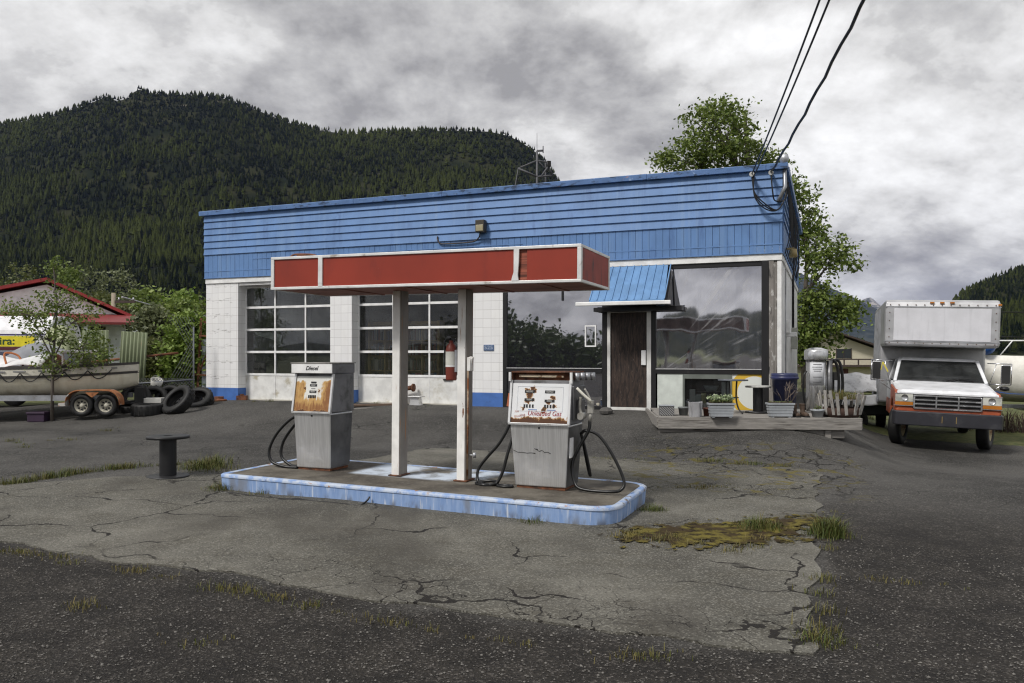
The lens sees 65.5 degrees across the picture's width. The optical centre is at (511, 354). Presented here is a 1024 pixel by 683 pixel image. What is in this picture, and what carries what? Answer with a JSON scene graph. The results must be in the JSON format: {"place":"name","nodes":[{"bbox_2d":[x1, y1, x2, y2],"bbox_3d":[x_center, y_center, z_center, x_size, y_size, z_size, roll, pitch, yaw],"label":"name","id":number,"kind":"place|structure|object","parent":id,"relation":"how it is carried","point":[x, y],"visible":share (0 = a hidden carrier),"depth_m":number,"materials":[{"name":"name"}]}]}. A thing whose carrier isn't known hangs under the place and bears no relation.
{"place":"outdoors","nodes":[
{"label":"outdoors","id":0,"kind":"place"},
{"bbox_2d":[82,330,108,364],"bbox_3d":[-11.827,-0.114,22.580,0.768,1.192,0.054,0,0,3],"label":"corrugated panel","id":1,"kind":"object","parent":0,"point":[105,333],"visible":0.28,"depth_m":22.58,"materials":[{"name":"metal"}]},
{"bbox_2d":[0,90,556,297],"bbox_3d":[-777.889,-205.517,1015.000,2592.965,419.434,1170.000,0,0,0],"label":"forested hill","id":2,"kind":"structure","parent":0,"point":[154,134],"depth_m":1049.78,"materials":[{"name":"plant"}]},
{"bbox_2d":[0,85,559,309],"bbox_3d":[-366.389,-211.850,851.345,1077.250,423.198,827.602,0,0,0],"label":"conifer forest","id":3,"kind":"object","parent":2,"relation":"on","point":[162,236],"visible":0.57,"depth_m":1002.18,"materials":[{"name":"plant"}]},
{"bbox_2d":[443,341,457,374],"bbox_3d":[-1.335,0.415,19.902,0.720,1.540,0.405,0,0,22],"label":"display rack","id":4,"kind":"object","parent":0,"point":[444,364],"visible":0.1,"depth_m":19.86,"materials":[{"name":"metal"}]},
{"bbox_2d":[0,373,1023,682],"bbox_3d":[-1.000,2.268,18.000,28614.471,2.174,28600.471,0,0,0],"label":"ground","id":5,"kind":"structure","parent":0,"point":[964,495],"depth_m":5.67,"materials":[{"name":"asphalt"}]},
{"bbox_2d":[0,261,40,285],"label":"alder tree","id":6,"kind":"object","parent":5,"relation":"on","point":[32,270],"visible":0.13,"depth_m":105.58,"materials":[{"name":"green plant"}]},
{"bbox_2d":[0,308,49,315],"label":"shrub","id":7,"kind":"object","parent":5,"relation":"on","point":[20,314],"visible":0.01,"depth_m":27.76,"materials":[{"name":"green plant"}]},
{"bbox_2d":[26,411,49,421],"bbox_3d":[-11.250,1.463,18.950,0.440,0.230,0.360,0,0,0],"label":"storage crate","id":8,"kind":"object","parent":5,"relation":"on","point":[38,416],"visible":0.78,"depth_m":18.79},
{"bbox_2d":[0,316,81,405],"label":"camper van","id":9,"kind":"object","parent":5,"relation":"on","point":[10,341],"visible":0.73,"depth_m":22.71,"materials":[{"name":"white paint"}]},
{"bbox_2d":[6,342,77,365],"bbox_3d":[-12.986,-0.004,21.900,1.700,0.706,0.900,0,0,0],"label":"tarp heap","id":10,"kind":"object","parent":5,"relation":"on","point":[22,352],"visible":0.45,"depth_m":21.60,"materials":[{"name":"fabric"}]},
{"bbox_2d":[0,255,120,420],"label":"sapling","id":11,"kind":"object","parent":5,"relation":"on","point":[53,306],"visible":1,"depth_m":18.90,"materials":[{"name":"green plant"}]},
{"bbox_2d":[42,325,80,363],"bbox_3d":[-12.720,-0.246,22.400,1.000,1.205,0.900,0,0,0],"label":"tarp heap","id":12,"kind":"object","parent":5,"relation":"on","point":[67,346],"visible":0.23,"depth_m":22.18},
{"bbox_2d":[48,263,86,291],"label":"alder tree","id":13,"kind":"object","parent":5,"relation":"on","point":[70,280],"visible":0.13,"depth_m":94.71,"materials":[{"name":"green plant"}]},
{"bbox_2d":[0,277,136,362],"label":"red roof house","id":14,"kind":"structure","parent":5,"relation":"on","point":[113,319],"depth_m":35.16,"materials":[{"name":"metal"}]},
{"bbox_2d":[0,387,145,416],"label":"trailer","id":15,"kind":"object","parent":5,"relation":"on","point":[89,403],"visible":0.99,"depth_m":18.79,"materials":[{"name":"metal"}]},
{"bbox_2d":[0,341,138,394],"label":"boat","id":16,"kind":"object","parent":15,"relation":"on","point":[19,380],"visible":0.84,"depth_m":19.17,"materials":[{"name":"white plastic"}]},
{"bbox_2d":[67,263,115,299],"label":"alder tree","id":17,"kind":"object","parent":5,"relation":"on","point":[98,287],"visible":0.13,"depth_m":99.55,"materials":[{"name":"green plant"}]},
{"bbox_2d":[88,289,124,307],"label":"alder tree","id":18,"kind":"object","parent":5,"relation":"on","point":[104,297],"visible":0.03,"depth_m":74.15,"materials":[{"name":"green plant"}]},
{"bbox_2d":[95,263,146,306],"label":"alder tree","id":19,"kind":"object","parent":5,"relation":"on","point":[122,281],"visible":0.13,"depth_m":89.38,"materials":[{"name":"green plant"}]},
{"bbox_2d":[111,293,135,306],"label":"utility pole","id":20,"kind":"object","parent":5,"relation":"on","point":[113,300],"visible":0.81,"depth_m":43.94,"materials":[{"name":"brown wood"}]},
{"bbox_2d":[121,296,205,316],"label":"power line","id":21,"kind":"object","parent":20,"relation":"attached to","point":[141,302],"visible":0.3,"depth_m":45.34,"materials":[{"name":"metal"}]},
{"bbox_2d":[116,402,134,413],"bbox_3d":[-9.502,1.343,19.800,0.732,0.240,0.732,4,6,0],"label":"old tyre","id":22,"kind":"object","parent":5,"relation":"on","point":[124,408],"visible":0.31,"depth_m":19.45,"materials":[{"name":"black rubber"}]},
{"bbox_2d":[116,305,139,331],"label":"shrub","id":23,"kind":"object","parent":5,"relation":"on","point":[125,308],"visible":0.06,"depth_m":39.79,"materials":[{"name":"green plant"}]},
{"bbox_2d":[119,331,147,385],"bbox_3d":[-10.374,0.147,21.778,0.743,1.561,0.054,4,0,3],"label":"corrugated panel","id":24,"kind":"object","parent":5,"relation":"on","point":[133,346],"visible":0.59,"depth_m":21.77,"materials":[{"name":"metal"}]},
{"bbox_2d":[91,352,177,362],"bbox_3d":[-10.372,0.069,21.900,2.373,0.317,0.070,0,0,0],"label":"scaffold pipe","id":25,"kind":"object","parent":24,"relation":"attached to","point":[151,355],"visible":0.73,"depth_m":21.87,"materials":[{"name":"metal"}]},
{"bbox_2d":[121,384,151,400],"bbox_3d":[-9.636,1.102,20.400,0.732,0.732,0.240,0,-32,-20],"label":"old tyre","id":26,"kind":"object","parent":5,"relation":"on","point":[124,392],"visible":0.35,"depth_m":20.41,"materials":[{"name":"black rubber"}]},
{"bbox_2d":[110,283,176,312],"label":"alder tree","id":27,"kind":"object","parent":5,"relation":"on","point":[154,296],"visible":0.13,"depth_m":69.24,"materials":[{"name":"green plant"}]},
{"bbox_2d":[130,402,162,416],"bbox_3d":[-8.801,1.321,19.300,0.812,0.300,0.812,0,2,0],"label":"old tyre","id":28,"kind":"object","parent":5,"relation":"on","point":[143,409],"visible":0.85,"depth_m":18.97,"materials":[{"name":"black rubber"}]},
{"bbox_2d":[144,398,163,402],"bbox_3d":[-8.850,1.210,19.678,0.440,0.300,0.300,0,0,-6],"label":"ribbed tray","id":29,"kind":"object","parent":28,"relation":"on","point":[153,400],"visible":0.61,"depth_m":19.53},
{"bbox_2d":[122,300,174,397],"bbox_3d":[-11.759,-0.160,26.065,1.807,3.310,1.826,0,0,0],"label":"shrub","id":30,"kind":"object","parent":5,"relation":"on","point":[146,318],"visible":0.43,"depth_m":25.73,"materials":[{"name":"green plant"}]},
{"bbox_2d":[147,385,167,397],"bbox_3d":[-9.291,1.139,20.600,0.752,0.752,0.240,6,-41,-10],"label":"old tyre","id":31,"kind":"object","parent":5,"relation":"on","point":[160,389],"visible":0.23,"depth_m":20.69,"materials":[{"name":"black rubber"}]},
{"bbox_2d":[134,318,194,399],"bbox_3d":[-9.253,0.369,20.979,1.707,2.763,0.048,0,0,-7],"label":"chain link fence","id":32,"kind":"object","parent":5,"relation":"on","point":[177,380],"visible":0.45,"depth_m":21.05,"materials":[{"name":"metal"}]},
{"bbox_2d":[151,376,163,385],"bbox_3d":[-9.356,0.743,20.942,0.321,0.395,0.315,20,17,0],"label":"bucket","id":33,"kind":"object","parent":32,"relation":"hanging from","point":[153,383],"visible":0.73,"depth_m":20.87,"materials":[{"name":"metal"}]},
{"bbox_2d":[153,384,177,397],"bbox_3d":[-8.963,1.150,20.800,0.772,0.772,0.240,0,-28,6],"label":"old tyre","id":34,"kind":"object","parent":5,"relation":"on","point":[170,387],"visible":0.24,"depth_m":20.83,"materials":[{"name":"black rubber"}]},
{"bbox_2d":[145,335,188,386],"bbox_3d":[-10.359,0.373,23.542,1.891,1.992,1.829,0,0,0],"label":"shrub","id":35,"kind":"object","parent":5,"relation":"on","point":[150,363],"visible":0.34,"depth_m":23.19,"materials":[{"name":"green plant"}]},
{"bbox_2d":[141,286,205,338],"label":"alder tree","id":36,"kind":"object","parent":5,"relation":"on","point":[184,296],"visible":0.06,"depth_m":61.70,"materials":[{"name":"green plant"}]},
{"bbox_2d":[151,292,202,385],"bbox_3d":[-12.744,-0.402,29.994,2.513,4.056,2.150,0,0,0],"label":"shrub","id":37,"kind":"object","parent":5,"relation":"on","point":[184,304],"visible":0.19,"depth_m":29.63,"materials":[{"name":"green plant"}]},
{"bbox_2d":[149,302,205,388],"bbox_3d":[-9.409,-0.105,22.935,2.490,2.833,2.043,0,0,0],"label":"shrub","id":38,"kind":"object","parent":5,"relation":"on","point":[177,343],"visible":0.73,"depth_m":22.70,"materials":[{"name":"green plant"}]},
{"bbox_2d":[161,385,195,413],"bbox_3d":[-8.098,1.115,19.300,0.852,0.852,0.260,10,-34,38],"label":"old tyre","id":39,"kind":"object","parent":5,"relation":"on","point":[186,393],"visible":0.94,"depth_m":19.18,"materials":[{"name":"black rubber"}]},
{"bbox_2d":[174,397,202,404],"bbox_3d":[-8.385,1.216,20.600,0.732,0.240,0.732,-6,10,0],"label":"old tyre","id":40,"kind":"object","parent":5,"relation":"on","point":[194,401],"visible":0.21,"depth_m":20.40,"materials":[{"name":"black rubber"}]},
{"bbox_2d":[179,387,214,406],"bbox_3d":[-7.994,1.142,20.200,0.812,0.260,0.812,-31,45,-34],"label":"old tyre","id":41,"kind":"object","parent":5,"relation":"on","point":[206,394],"visible":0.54,"depth_m":20.19,"materials":[{"name":"black rubber"}]},
{"bbox_2d":[190,292,205,315],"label":"alder tree","id":42,"kind":"object","parent":5,"relation":"on","point":[204,307],"visible":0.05,"depth_m":79.72,"materials":[{"name":"green plant"}]},
{"bbox_2d":[195,318,205,387],"bbox_3d":[-8.525,0.226,22.859,1.017,2.554,0.456,0,0,-8],"label":"rusted frame","id":43,"kind":"object","parent":5,"relation":"on","point":[203,374],"visible":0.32,"depth_m":22.60,"materials":[{"name":"metal"}]},
{"bbox_2d":[177,460,257,472],"bbox_3d":[-4.282,1.523,11.090,1.569,0.150,1.256,0,0,0],"label":"weed clump","id":44,"kind":"object","parent":5,"relation":"on","point":[207,466],"visible":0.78,"depth_m":11.03,"materials":[{"name":"green plant"}]},
{"bbox_2d":[214,396,226,400],"bbox_3d":[-7.726,1.153,20.991,0.400,0.120,0.396,0,0,0],"label":"rusty disc","id":45,"kind":"object","parent":5,"relation":"on","point":[218,398],"visible":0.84,"depth_m":20.88,"materials":[{"name":"metal"}]},
{"bbox_2d":[236,394,247,399],"bbox_3d":[-7.205,1.121,21.240,0.260,0.160,0.160,0,0,0],"label":"iron block","id":46,"kind":"object","parent":5,"relation":"on","point":[242,397],"depth_m":21.16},
{"bbox_2d":[354,403,391,406],"bbox_3d":[-3.393,1.194,19.019,1.500,0.050,0.180,0,0,-20],"label":"plank","id":47,"kind":"object","parent":5,"relation":"on","point":[379,404],"visible":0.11,"depth_m":18.96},
{"bbox_2d":[0,448,823,655],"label":"concrete apron","id":48,"kind":"object","parent":5,"relation":"on","point":[587,577],"visible":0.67,"depth_m":6.85,"materials":[{"name":"concrete"}]},
{"bbox_2d":[146,434,189,479],"bbox_3d":[-4.483,1.325,10.373,0.530,0.550,0.530,0,0,-17],"label":"cable spool","id":49,"kind":"object","parent":48,"relation":"on","point":[167,456],"visible":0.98,"depth_m":10.28,"materials":[{"name":"black metal"}]},
{"bbox_2d":[200,479,233,491],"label":"weed clump","id":50,"kind":"object","parent":48,"relation":"on","point":[223,488],"visible":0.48,"depth_m":9.48,"materials":[{"name":"green plant"}]},
{"bbox_2d":[214,491,369,504],"bbox_3d":[-2.551,1.600,9.002,2.054,0.100,0.172,0,0,19],"label":"loose cable","id":51,"kind":"object","parent":48,"relation":"on","point":[298,499],"visible":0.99,"depth_m":8.90,"materials":[{"name":"black rubber"}]},
{"bbox_2d":[221,459,646,524],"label":"pump island","id":52,"kind":"structure","parent":48,"relation":"on","point":[429,487],"depth_m":8.82,"materials":[{"name":"blue paint"}]},
{"bbox_2d":[268,362,355,470],"bbox_3d":[-2.591,0.769,10.219,1.014,1.348,0.552,0,0,22],"label":"gas pump","id":53,"kind":"object","parent":52,"relation":"on","point":[322,407],"visible":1,"depth_m":9.97,"materials":[{"name":"metal"}]},
{"bbox_2d":[271,244,609,481],"bbox_3d":[-0.898,0.133,9.434,3.900,2.673,1.164,1,0,22],"label":"canopy","id":54,"kind":"object","parent":52,"relation":"on","point":[463,274],"visible":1,"depth_m":9.20,"materials":[{"name":"red metal"}]},
{"bbox_2d":[444,335,457,380],"bbox_3d":[-0.710,0.033,9.388,0.134,0.535,0.156,0,0,-41],"label":"fire extinguisher","id":55,"kind":"object","parent":54,"relation":"attached to","point":[450,355],"visible":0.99,"depth_m":9.34,"materials":[{"name":"red"}]},
{"bbox_2d":[475,370,625,492],"bbox_3d":[0.457,0.838,8.975,1.741,1.311,0.586,0,0,23],"label":"gas pump","id":56,"kind":"object","parent":52,"relation":"on","point":[547,415],"visible":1,"depth_m":8.83,"materials":[{"name":"metal"}]},
{"bbox_2d":[513,515,542,524],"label":"weed clump","id":57,"kind":"object","parent":48,"relation":"on","point":[528,519],"visible":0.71,"depth_m":7.96,"materials":[{"name":"green plant"}]},
{"bbox_2d":[636,501,667,512],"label":"weed clump","id":58,"kind":"object","parent":48,"relation":"on","point":[653,508],"visible":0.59,"depth_m":8.60,"materials":[{"name":"green plant"}]},
{"bbox_2d":[408,384,415,391],"bbox_3d":[-2.544,0.947,19.457,0.330,0.498,0.200,0,0,22],"label":"rusty pipe","id":59,"kind":"object","parent":5,"relation":"on","point":[412,387],"visible":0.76,"depth_m":19.38,"materials":[{"name":"metal"}]},
{"bbox_2d":[408,396,424,404],"bbox_3d":[-2.306,1.093,19.119,0.340,0.215,0.260,0,0,22],"label":"metal stool","id":60,"kind":"object","parent":5,"relation":"on","point":[415,400],"visible":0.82,"depth_m":19.04,"materials":[{"name":"metal"}]},
{"bbox_2d":[199,153,801,410],"bbox_3d":[0.230,-1.140,22.812,15.207,5.880,10.260,0,0,22],"label":"service station","id":61,"kind":"object","parent":5,"relation":"on","point":[697,296],"visible":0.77,"depth_m":17.98,"materials":[{"name":"blue wood"}]},
{"bbox_2d":[245,285,329,400],"bbox_3d":[-5.847,-0.310,20.923,2.900,3.080,0.150,0,0,22],"label":"garage door","id":62,"kind":"structure","parent":61,"relation":"in","point":[276,386],"depth_m":21.14,"materials":[{"name":"white paint"}]},
{"bbox_2d":[368,322,391,374],"bbox_3d":[-3.212,0.160,20.541,1.000,2.050,0.280,0,0,22],"label":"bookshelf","id":63,"kind":"object","parent":61,"relation":"on","point":[380,340],"visible":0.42,"depth_m":20.57,"materials":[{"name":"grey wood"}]},
{"bbox_2d":[356,294,457,404],"bbox_3d":[-2.495,-0.310,19.595,3.030,3.080,0.150,0,0,22],"label":"garage door","id":64,"kind":"structure","parent":61,"relation":"in","point":[436,390],"depth_m":19.57,"materials":[{"name":"white paint"}]},
{"bbox_2d":[408,320,443,374],"bbox_3d":[-2.227,0.160,20.204,1.000,2.050,0.280,0,0,22],"label":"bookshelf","id":65,"kind":"object","parent":61,"relation":"on","point":[418,339],"visible":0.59,"depth_m":20.12,"materials":[{"name":"grey metal"}]},
{"bbox_2d":[515,146,552,184],"bbox_3d":[0.560,-4.895,22.499,1.238,2.750,0.171,0,0,-14],"label":"roof mast","id":66,"kind":"object","parent":61,"relation":"on","point":[545,168],"visible":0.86,"depth_m":22.47,"materials":[{"name":"metal"}]},
{"bbox_2d":[507,291,601,367],"bbox_3d":[0.948,-0.760,17.983,2.260,2.120,0.010,0,0,22],"label":"storefront window","id":67,"kind":"structure","parent":61,"relation":"in","point":[544,330],"depth_m":17.99,"materials":[{"name":"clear glass"}]},
{"bbox_2d":[607,311,650,410],"bbox_3d":[2.558,0.108,17.350,0.970,2.205,0.100,0,0,22],"label":"door","id":68,"kind":"structure","parent":61,"relation":"in","point":[628,333],"depth_m":17.34,"materials":[{"name":"brown"}]},
{"bbox_2d":[503,261,768,410],"bbox_3d":[2.534,-0.110,17.370,5.860,3.620,0.160,0,0,22],"label":"window frame","id":69,"kind":"structure","parent":61,"relation":"in","point":[764,372],"depth_m":17.03,"materials":[{"name":"metal"}]},
{"bbox_2d":[687,382,728,407],"bbox_3d":[4.271,0.859,17.166,0.900,0.562,0.420,0,0,22],"label":"window display","id":70,"kind":"object","parent":61,"relation":"on","point":[693,397],"depth_m":17.10},
{"bbox_2d":[656,266,760,368],"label":"storefront window","id":71,"kind":"structure","parent":61,"relation":"in","point":[719,324],"depth_m":16.69,"materials":[{"name":"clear glass"}]},
{"bbox_2d":[751,0,820,173],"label":"overhead cable","id":72,"kind":"object","parent":61,"relation":"attached to","point":[807,32],"visible":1,"depth_m":11.58,"materials":[{"name":"black rubber"}]},
{"bbox_2d":[754,0,829,175],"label":"overhead cable","id":73,"kind":"object","parent":61,"relation":"attached to","point":[815,33],"visible":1,"depth_m":11.46,"materials":[{"name":"black rubber"}]},
{"bbox_2d":[770,0,864,171],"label":"overhead cable","id":74,"kind":"object","parent":61,"relation":"attached to","point":[858,10],"visible":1,"depth_m":11.24,"materials":[{"name":"black rubber"}]},
{"bbox_2d":[0,399,1015,663],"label":"grass","id":75,"kind":"structure","parent":5,"relation":"on","point":[218,461],"depth_m":6.54,"materials":[{"name":"plant"}]},
{"bbox_2d":[599,407,612,413],"bbox_3d":[1.977,1.163,16.706,0.289,0.150,0.293,0,0,0],"label":"rock","id":76,"kind":"object","parent":5,"relation":"on","point":[605,410],"visible":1,"depth_m":16.60,"materials":[{"name":"stone"}]},
{"bbox_2d":[597,511,849,551],"bbox_3d":[2.338,1.703,7.601,3.274,0.091,1.478,0,0,-19],"label":"moss patch","id":77,"kind":"object","parent":5,"relation":"on","point":[717,534],"visible":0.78,"depth_m":7.46,"materials":[{"name":"plant"}]},
{"bbox_2d":[724,512,791,532],"bbox_3d":[2.383,1.614,7.715,0.835,0.208,0.636,0,0,-18],"label":"weed clump","id":78,"kind":"object","parent":77,"relation":"on","point":[757,524],"visible":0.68,"depth_m":7.69,"materials":[{"name":"green plant"}]},
{"bbox_2d":[801,510,861,540],"bbox_3d":[2.960,1.583,7.453,0.635,0.266,0.560,0,0,0],"label":"weed clump","id":79,"kind":"object","parent":77,"relation":"on","point":[830,529],"visible":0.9,"depth_m":7.41,"materials":[{"name":"green plant"}]},
{"bbox_2d":[644,93,827,251],"bbox_3d":[8.224,-3.857,29.155,6.623,11.325,4.712,0,0,0],"label":"broadleaf tree","id":80,"kind":"object","parent":5,"relation":"on","point":[731,148],"visible":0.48,"depth_m":28.32,"materials":[{"name":"green plant"}]},
{"bbox_2d":[645,408,862,437],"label":"timber deck","id":81,"kind":"structure","parent":5,"relation":"on","point":[830,427],"depth_m":14.38,"materials":[{"name":"wood"}]},
{"bbox_2d":[659,405,674,415],"bbox_3d":[2.890,1.032,14.890,0.280,0.192,0.280,0,0,5],"label":"crate","id":82,"kind":"object","parent":81,"relation":"on","point":[666,410],"visible":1,"depth_m":14.76,"materials":[{"name":"grey plastic"}]},
{"bbox_2d":[678,407,687,415],"bbox_3d":[3.213,1.050,14.915,0.204,0.155,0.204,0,0,0],"label":"plant pot","id":83,"kind":"object","parent":81,"relation":"on","point":[683,411],"visible":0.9,"depth_m":14.84,"materials":[{"name":"plastic"}]},
{"bbox_2d":[688,401,702,416],"bbox_3d":[3.355,0.987,14.575,0.256,0.282,0.263,0,0,11],"label":"plant pot","id":84,"kind":"object","parent":81,"relation":"on","point":[694,409],"visible":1,"depth_m":14.46,"materials":[{"name":"grey fabric"}]},
{"bbox_2d":[703,408,708,415],"bbox_3d":[3.597,1.053,14.720,0.136,0.150,0.136,0,0,0],"label":"plant pot","id":85,"kind":"object","parent":81,"relation":"on","point":[705,411],"visible":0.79,"depth_m":14.67,"materials":[{"name":"brown ceramic"}]},
{"bbox_2d":[706,393,735,417],"bbox_3d":[3.768,0.905,14.387,0.523,0.446,0.305,0,0,3],"label":"planter box","id":86,"kind":"object","parent":81,"relation":"on","point":[721,407],"visible":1,"depth_m":14.29,"materials":[{"name":"grey plastic"}]},
{"bbox_2d":[718,379,747,413],"bbox_3d":[4.264,0.799,15.361,0.570,0.653,0.567,0,0,-4],"label":"side table","id":87,"kind":"object","parent":81,"relation":"on","point":[736,380],"visible":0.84,"depth_m":15.28,"materials":[{"name":"grey metal"}]},
{"bbox_2d":[745,385,770,413],"bbox_3d":[4.799,0.863,15.517,0.490,0.530,0.490,0,0,-17],"label":"cable spool","id":88,"kind":"object","parent":81,"relation":"on","point":[758,399],"visible":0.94,"depth_m":15.43,"materials":[{"name":"black plastic"}]},
{"bbox_2d":[765,384,801,417],"bbox_3d":[4.935,0.797,14.432,0.620,0.662,0.250,0,0,3],"label":"planter box","id":89,"kind":"object","parent":81,"relation":"on","point":[781,408],"visible":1,"depth_m":14.33,"materials":[{"name":"grey plastic"}]},
{"bbox_2d":[770,373,798,403],"bbox_3d":[5.243,0.741,15.309,0.524,0.775,0.521,0,0,5],"label":"storage bin","id":90,"kind":"object","parent":81,"relation":"on","point":[780,381],"visible":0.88,"depth_m":15.12,"materials":[{"name":"blue plastic"}]},
{"bbox_2d":[792,404,800,417],"bbox_3d":[5.167,1.013,14.489,0.107,0.244,0.290,0,0,-2],"label":"work boot","id":91,"kind":"object","parent":81,"relation":"on","point":[796,414],"visible":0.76,"depth_m":14.45,"materials":[{"name":"brown leather"}]},
{"bbox_2d":[799,403,809,417],"bbox_3d":[5.324,1.013,14.489,0.107,0.244,0.290,0,0,-5],"label":"work boot","id":92,"kind":"object","parent":81,"relation":"on","point":[803,413],"visible":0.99,"depth_m":14.52,"materials":[{"name":"brown leather"}]},
{"bbox_2d":[810,403,824,417],"bbox_3d":[5.540,1.000,14.435,0.250,0.257,0.250,0,0,0],"label":"plant pot","id":93,"kind":"object","parent":81,"relation":"on","point":[818,412],"visible":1,"depth_m":14.36,"materials":[{"name":"ceramic"}]},
{"bbox_2d":[802,348,843,410],"bbox_3d":[6.279,0.488,16.059,0.796,1.280,0.459,0,0,21],"label":"vacuum station","id":94,"kind":"object","parent":81,"relation":"on","point":[815,359],"visible":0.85,"depth_m":15.98,"materials":[{"name":"metal"}]},
{"bbox_2d":[817,389,865,417],"bbox_3d":[6.025,0.866,14.567,0.863,0.524,0.926,0,0,44],"label":"picket planter","id":95,"kind":"object","parent":81,"relation":"on","point":[837,410],"visible":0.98,"depth_m":14.32,"materials":[{"name":"beige wood"}]},
{"bbox_2d":[782,626,877,652],"bbox_3d":[1.819,1.661,4.716,0.543,0.104,0.453,0,0,43],"label":"weed clump","id":96,"kind":"object","parent":5,"relation":"on","point":[816,636],"visible":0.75,"depth_m":4.68,"materials":[{"name":"green plant"}]},
{"bbox_2d":[797,331,873,375],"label":"cream house","id":97,"kind":"structure","parent":5,"relation":"on","point":[856,355],"depth_m":64.81,"materials":[{"name":"paint"}]},
{"bbox_2d":[836,348,851,358],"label":"window","id":98,"kind":"structure","parent":97,"relation":"in","point":[847,353],"depth_m":64.85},
{"bbox_2d":[797,199,874,387],"bbox_3d":[10.997,-1.940,28.221,3.331,7.490,2.726,0,0,0],"label":"broadleaf tree","id":99,"kind":"object","parent":5,"relation":"on","point":[810,331],"visible":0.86,"depth_m":27.87,"materials":[{"name":"green plant"}]},
{"bbox_2d":[826,372,888,424],"bbox_3d":[9.200,1.232,21.598,2.301,1.537,1.785,0,0,8],"label":"covered trailer","id":100,"kind":"object","parent":5,"relation":"on","point":[858,382],"visible":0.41,"depth_m":20.94,"materials":[{"name":"white fabric"}]},
{"bbox_2d":[870,300,1011,449],"bbox_3d":[10.260,0.381,19.489,2.825,3.250,6.646,2,1,22],"label":"box truck","id":101,"kind":"object","parent":5,"relation":"on","point":[928,366],"visible":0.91,"depth_m":17.77,"materials":[{"name":"white metal"}]},
{"bbox_2d":[969,406,1023,433],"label":"grass","id":102,"kind":"structure","parent":5,"relation":"on","point":[1009,425],"depth_m":21.86,"materials":[{"name":"plant"}]},
{"bbox_2d":[985,340,1023,410],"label":"motor boat","id":103,"kind":"object","parent":5,"relation":"on","point":[1015,393],"visible":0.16,"depth_m":22.38,"materials":[{"name":"white"}]},
{"bbox_2d":[985,348,995,354],"bbox_3d":[13.400,-0.320,22.500,0.500,0.640,0.600,0,0,0],"label":"tarp bundle","id":104,"kind":"object","parent":103,"relation":"on","point":[989,351],"visible":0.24,"depth_m":22.30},
{"bbox_2d":[0,0,1023,304],"label":"sky","id":105,"kind":"structure","parent":0,"point":[912,136],"materials":[{"name":"grey"}]},
{"bbox_2d":[797,274,876,342],"bbox_3d":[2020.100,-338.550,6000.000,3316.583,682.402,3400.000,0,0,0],"label":"distant mountain","id":106,"kind":"structure","parent":0,"point":[867,334],"depth_m":4938.84,"materials":[{"name":"stone"}]},
{"bbox_2d":[863,297,880,308],"bbox_3d":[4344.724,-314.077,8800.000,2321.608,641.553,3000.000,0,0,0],"label":"rocky mountain","id":107,"kind":"structure","parent":0,"point":[873,303],"depth_m":8681.03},
{"bbox_2d":[965,268,1023,355],"bbox_3d":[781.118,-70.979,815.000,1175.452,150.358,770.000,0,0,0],"label":"forested hill","id":108,"kind":"structure","parent":0,"point":[1018,353],"depth_m":516.47,"materials":[{"name":"plant"}]},
{"bbox_2d":[952,264,1023,353],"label":"conifer forest","id":109,"kind":"object","parent":108,"relation":"on","point":[1013,323],"visible":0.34,"depth_m":754.61,"materials":[{"name":"plant"}]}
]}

